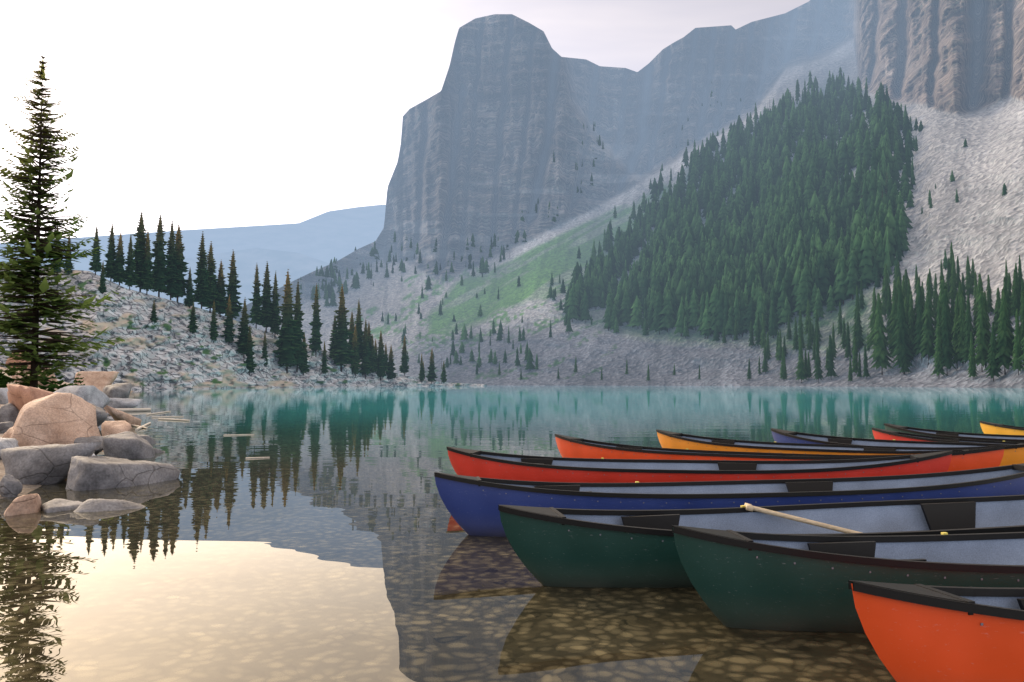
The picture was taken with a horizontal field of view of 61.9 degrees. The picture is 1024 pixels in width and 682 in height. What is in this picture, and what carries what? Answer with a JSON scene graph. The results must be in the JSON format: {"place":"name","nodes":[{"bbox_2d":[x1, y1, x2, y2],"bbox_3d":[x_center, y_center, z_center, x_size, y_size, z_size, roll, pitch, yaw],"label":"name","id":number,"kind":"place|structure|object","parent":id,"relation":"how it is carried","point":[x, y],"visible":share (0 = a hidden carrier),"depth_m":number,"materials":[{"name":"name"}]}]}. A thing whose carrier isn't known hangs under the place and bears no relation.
{"place":"outdoors","nodes":[
{"label":"outdoors","id":0,"kind":"place"},
{"bbox_2d":[0,367,133,498],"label":"shore ground","id":1,"kind":"structure","parent":0,"point":[26,489],"depth_m":10.08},
{"bbox_2d":[0,388,8,403],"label":"boulder","id":2,"kind":"object","parent":1,"relation":"on","point":[3,396],"visible":0.2,"depth_m":33.60,"materials":[{"name":"grey stone"}]},
{"bbox_2d":[0,422,13,432],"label":"shore stone","id":3,"kind":"object","parent":1,"relation":"on","point":[5,427],"visible":0.67,"depth_m":17.41,"materials":[{"name":"grey stone"}]},
{"bbox_2d":[1,427,13,437],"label":"boulder","id":4,"kind":"object","parent":1,"relation":"on","point":[8,433],"visible":0.12,"depth_m":13.30,"materials":[{"name":"beige stone"}]},
{"bbox_2d":[0,403,18,422],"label":"boulder","id":5,"kind":"object","parent":1,"relation":"on","point":[9,412],"visible":0.49,"depth_m":19.12,"materials":[{"name":"grey stone"}]},
{"bbox_2d":[0,438,18,459],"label":"shore stone","id":6,"kind":"object","parent":1,"relation":"on","point":[5,443],"visible":0.52,"depth_m":12.27,"materials":[{"name":"grey stone"}]},
{"bbox_2d":[0,474,22,496],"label":"boulder","id":7,"kind":"object","parent":1,"relation":"on","point":[11,486],"visible":0.83,"depth_m":8.43,"materials":[{"name":"grey stone"}]},
{"bbox_2d":[6,353,30,368],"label":"boulder","id":8,"kind":"object","parent":1,"relation":"on","point":[13,361],"visible":0.09,"depth_m":122.21,"materials":[{"name":"brown stone"}]},
{"bbox_2d":[4,493,40,515],"bbox_3d":[-4.279,1.491,7.431,0.337,0.332,0.385,2,-3,-34],"label":"boulder","id":9,"kind":"object","parent":1,"relation":"on","point":[26,504],"visible":0.61,"depth_m":7.34,"materials":[{"name":"brown stone"}]},
{"bbox_2d":[7,384,53,411],"bbox_3d":[-10.891,1.878,19.675,1.552,1.762,2.511,0,-3,0],"label":"boulder","id":10,"kind":"object","parent":1,"relation":"on","point":[20,397],"visible":0.3,"depth_m":18.87,"materials":[{"name":"brown stone"}]},
{"bbox_2d":[12,368,56,385],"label":"boulder","id":11,"kind":"object","parent":1,"relation":"on","point":[19,376],"visible":0.16,"depth_m":75.72,"materials":[{"name":"stone"}]},
{"bbox_2d":[0,360,84,391],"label":"shrubs","id":12,"kind":"object","parent":1,"relation":"on","point":[4,378],"visible":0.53,"depth_m":42.79,"materials":[{"name":"green plant"}]},
{"bbox_2d":[0,442,100,484],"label":"boulder","id":13,"kind":"object","parent":1,"relation":"on","point":[41,465],"visible":0.7,"depth_m":9.48,"materials":[{"name":"grey stone"}]},
{"bbox_2d":[10,392,100,446],"bbox_3d":[-7.168,1.419,13.430,1.361,1.222,1.126,0,-3,0],"label":"boulder","id":14,"kind":"object","parent":1,"relation":"on","point":[61,418],"visible":0.69,"depth_m":13.14,"materials":[{"name":"beige stone"}]},
{"bbox_2d":[41,498,82,512],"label":"boulder","id":15,"kind":"object","parent":1,"relation":"on","point":[55,505],"visible":0.39,"depth_m":7.57,"materials":[{"name":"grey stone"}]},
{"bbox_2d":[0,54,124,387],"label":"fir tree","id":16,"kind":"object","parent":1,"relation":"on","point":[22,283],"visible":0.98,"depth_m":42.94,"materials":[{"name":"green plant"}]},
{"bbox_2d":[53,385,110,407],"bbox_3d":[-16.719,2.409,32.267,2.755,1.460,2.259,1,-3,-23],"label":"boulder","id":17,"kind":"object","parent":1,"relation":"on","point":[92,394],"visible":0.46,"depth_m":32.22,"materials":[{"name":"grey stone"}]},
{"bbox_2d":[74,436,103,454],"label":"boulder","id":18,"kind":"object","parent":1,"relation":"on","point":[99,449],"visible":0.38,"depth_m":13.17,"materials":[{"name":"grey stone"}]},
{"bbox_2d":[74,371,118,391],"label":"boulder","id":19,"kind":"object","parent":1,"relation":"on","point":[100,380],"visible":0.41,"depth_m":71.18,"materials":[{"name":"brown stone"}]},
{"bbox_2d":[90,403,107,426],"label":"boulder","id":20,"kind":"object","parent":1,"relation":"on","point":[101,415],"visible":0.1,"depth_m":21.39,"materials":[{"name":"grey stone"}]},
{"bbox_2d":[73,499,145,511],"bbox_3d":[-3.612,1.635,7.487,0.774,0.461,0.762,0,-3,0],"label":"boulder","id":21,"kind":"object","parent":1,"relation":"on","point":[93,505],"visible":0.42,"depth_m":7.58,"materials":[{"name":"grey stone"}]},
{"bbox_2d":[101,421,131,435],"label":"boulder","id":22,"kind":"object","parent":1,"relation":"on","point":[111,427],"visible":0.59,"depth_m":17.69,"materials":[{"name":"beige stone"}]},
{"bbox_2d":[103,383,131,397],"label":"boulder","id":23,"kind":"object","parent":1,"relation":"on","point":[119,390],"visible":0.62,"depth_m":52.46,"materials":[{"name":"grey stone"}]},
{"bbox_2d":[65,456,179,490],"bbox_3d":[-4.307,1.572,9.558,0.559,0.612,1.340,-2,-3,35],"label":"boulder","id":24,"kind":"object","parent":1,"relation":"on","point":[93,472],"visible":0.72,"depth_m":9.22,"materials":[{"name":"grey stone"}]},
{"bbox_2d":[104,405,141,424],"bbox_3d":[-10.304,2.069,22.511,0.561,0.796,1.740,0,-3,0],"label":"boulder","id":25,"kind":"object","parent":1,"relation":"on","point":[116,414],"visible":0.62,"depth_m":22.19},
{"bbox_2d":[108,398,142,407],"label":"boulder","id":26,"kind":"object","parent":1,"relation":"on","point":[122,403],"visible":0.49,"depth_m":35.55,"materials":[{"name":"grey stone"}]},
{"bbox_2d":[102,431,154,458],"bbox_3d":[-5.890,1.696,13.005,0.866,0.625,0.742,-3,-4,43],"label":"boulder","id":27,"kind":"object","parent":1,"relation":"on","point":[127,445],"visible":0.69,"depth_m":12.73,"materials":[{"name":"grey stone"}]},
{"bbox_2d":[136,434,155,443],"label":"boulder","id":28,"kind":"object","parent":1,"relation":"on","point":[149,439],"visible":0.22,"depth_m":15.88,"materials":[{"name":"grey stone"}]},
{"bbox_2d":[154,448,164,452],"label":"rock","id":29,"kind":"object","parent":1,"relation":"on","point":[156,450],"visible":0.22,"depth_m":13.80,"materials":[{"name":"grey stone"}]},
{"bbox_2d":[103,408,269,458],"bbox_3d":[-9.552,2.236,23.834,2.540,0.173,24.892,2,-3,-28],"label":"driftwood","id":30,"kind":"object","parent":1,"relation":"on","point":[138,409],"visible":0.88,"depth_m":28.10,"materials":[{"name":"beige wood"}]},
{"bbox_2d":[0,205,385,270],"bbox_3d":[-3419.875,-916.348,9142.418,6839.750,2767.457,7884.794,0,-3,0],"label":"ridge terrain","id":31,"kind":"structure","parent":0,"point":[327,237],"depth_m":10383.90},
{"bbox_2d":[90,248,329,315],"bbox_3d":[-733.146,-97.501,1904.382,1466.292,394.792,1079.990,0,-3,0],"label":"ridge terrain","id":32,"kind":"structure","parent":0,"point":[280,263],"depth_m":2250.33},
{"bbox_2d":[0,264,485,389],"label":"rocky slope","id":33,"kind":"structure","parent":0,"point":[168,350],"depth_m":204.08,"materials":[{"name":"grey stone"}]},
{"bbox_2d":[47,210,446,384],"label":"conifer trees","id":34,"kind":"object","parent":33,"relation":"on","point":[210,292],"visible":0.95,"depth_m":252.49,"materials":[{"name":"green plant"}]},
{"bbox_2d":[0,0,809,242],"label":"sky","id":35,"kind":"structure","parent":0,"point":[198,114],"materials":[{"name":"white"}]},
{"bbox_2d":[0,386,1023,681],"bbox_3d":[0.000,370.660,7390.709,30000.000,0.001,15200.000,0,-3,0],"label":"lake water","id":36,"kind":"structure","parent":0,"point":[322,536],"depth_m":5.47,"materials":[{"name":"teal liquid"}]},
{"bbox_2d":[447,446,952,482],"bbox_3d":[1.661,1.327,8.399,4.869,0.540,0.909,-2,-2,15],"label":"canoe","id":37,"kind":"object","parent":36,"relation":"on","point":[475,463],"visible":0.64,"depth_m":8.33,"materials":[{"name":"red plastic"}]},
{"bbox_2d":[434,463,1023,536],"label":"canoe","id":38,"kind":"object","parent":36,"relation":"on","point":[471,503],"visible":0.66,"depth_m":6.28,"materials":[{"name":"blue plastic"}]},
{"bbox_2d":[498,495,1023,587],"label":"canoe","id":39,"kind":"object","parent":36,"relation":"on","point":[567,547],"visible":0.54,"depth_m":4.80,"materials":[{"name":"green plastic"}]},
{"bbox_2d":[555,434,1004,471],"bbox_3d":[2.641,1.384,9.669,5.142,0.549,0.876,-3,-6,36],"label":"canoe","id":40,"kind":"object","parent":36,"relation":"on","point":[571,447],"visible":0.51,"depth_m":9.75,"materials":[{"name":"orange"}]},
{"bbox_2d":[656,429,1023,465],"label":"canoe","id":41,"kind":"object","parent":36,"relation":"on","point":[1014,454],"visible":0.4,"depth_m":10.96,"materials":[{"name":"orange"}]},
{"bbox_2d":[672,525,1023,632],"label":"canoe","id":42,"kind":"object","parent":36,"relation":"on","point":[765,581],"visible":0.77,"depth_m":3.85,"materials":[{"name":"green plastic"}]},
{"bbox_2d":[771,428,1013,446],"bbox_3d":[5.562,1.446,10.866,0.945,0.548,4.935,0,-2,-44],"label":"canoe","id":43,"kind":"object","parent":36,"relation":"on","point":[782,436],"visible":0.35,"depth_m":11.95,"materials":[{"name":"blue plastic"}]},
{"bbox_2d":[848,580,1023,681],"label":"canoe","id":44,"kind":"object","parent":36,"relation":"on","point":[920,633],"visible":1,"depth_m":2.82,"materials":[{"name":"orange plastic"}]},
{"bbox_2d":[872,428,1023,443],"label":"canoe","id":45,"kind":"object","parent":36,"relation":"on","point":[882,434],"visible":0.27,"depth_m":12.35,"materials":[{"name":"red plastic"}]},
{"bbox_2d":[884,423,1023,441],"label":"canoe","id":46,"kind":"object","parent":36,"relation":"on","point":[963,435],"visible":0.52,"depth_m":13.49,"materials":[{"name":"red plastic"}]},
{"bbox_2d":[979,421,1023,434],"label":"canoe","id":47,"kind":"object","parent":36,"relation":"on","point":[992,428],"visible":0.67,"depth_m":14.88,"materials":[{"name":"yellow plastic"}]},
{"bbox_2d":[225,0,1023,387],"bbox_3d":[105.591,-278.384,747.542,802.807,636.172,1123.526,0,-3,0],"label":"mountain terrain","id":48,"kind":"structure","parent":0,"point":[501,116],"depth_m":797.30,"materials":[{"name":"grey stone"}]},
{"bbox_2d":[299,67,1006,373],"bbox_3d":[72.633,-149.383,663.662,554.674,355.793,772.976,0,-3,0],"label":"forest trees","id":49,"kind":"object","parent":48,"relation":"on","point":[777,253],"visible":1,"depth_m":575.42,"materials":[{"name":"green plant"}]},
{"bbox_2d":[497,242,1023,382],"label":"shore trees","id":50,"kind":"object","parent":48,"relation":"on","point":[909,330],"visible":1,"depth_m":306.90,"materials":[{"name":"green plant"}]}
]}

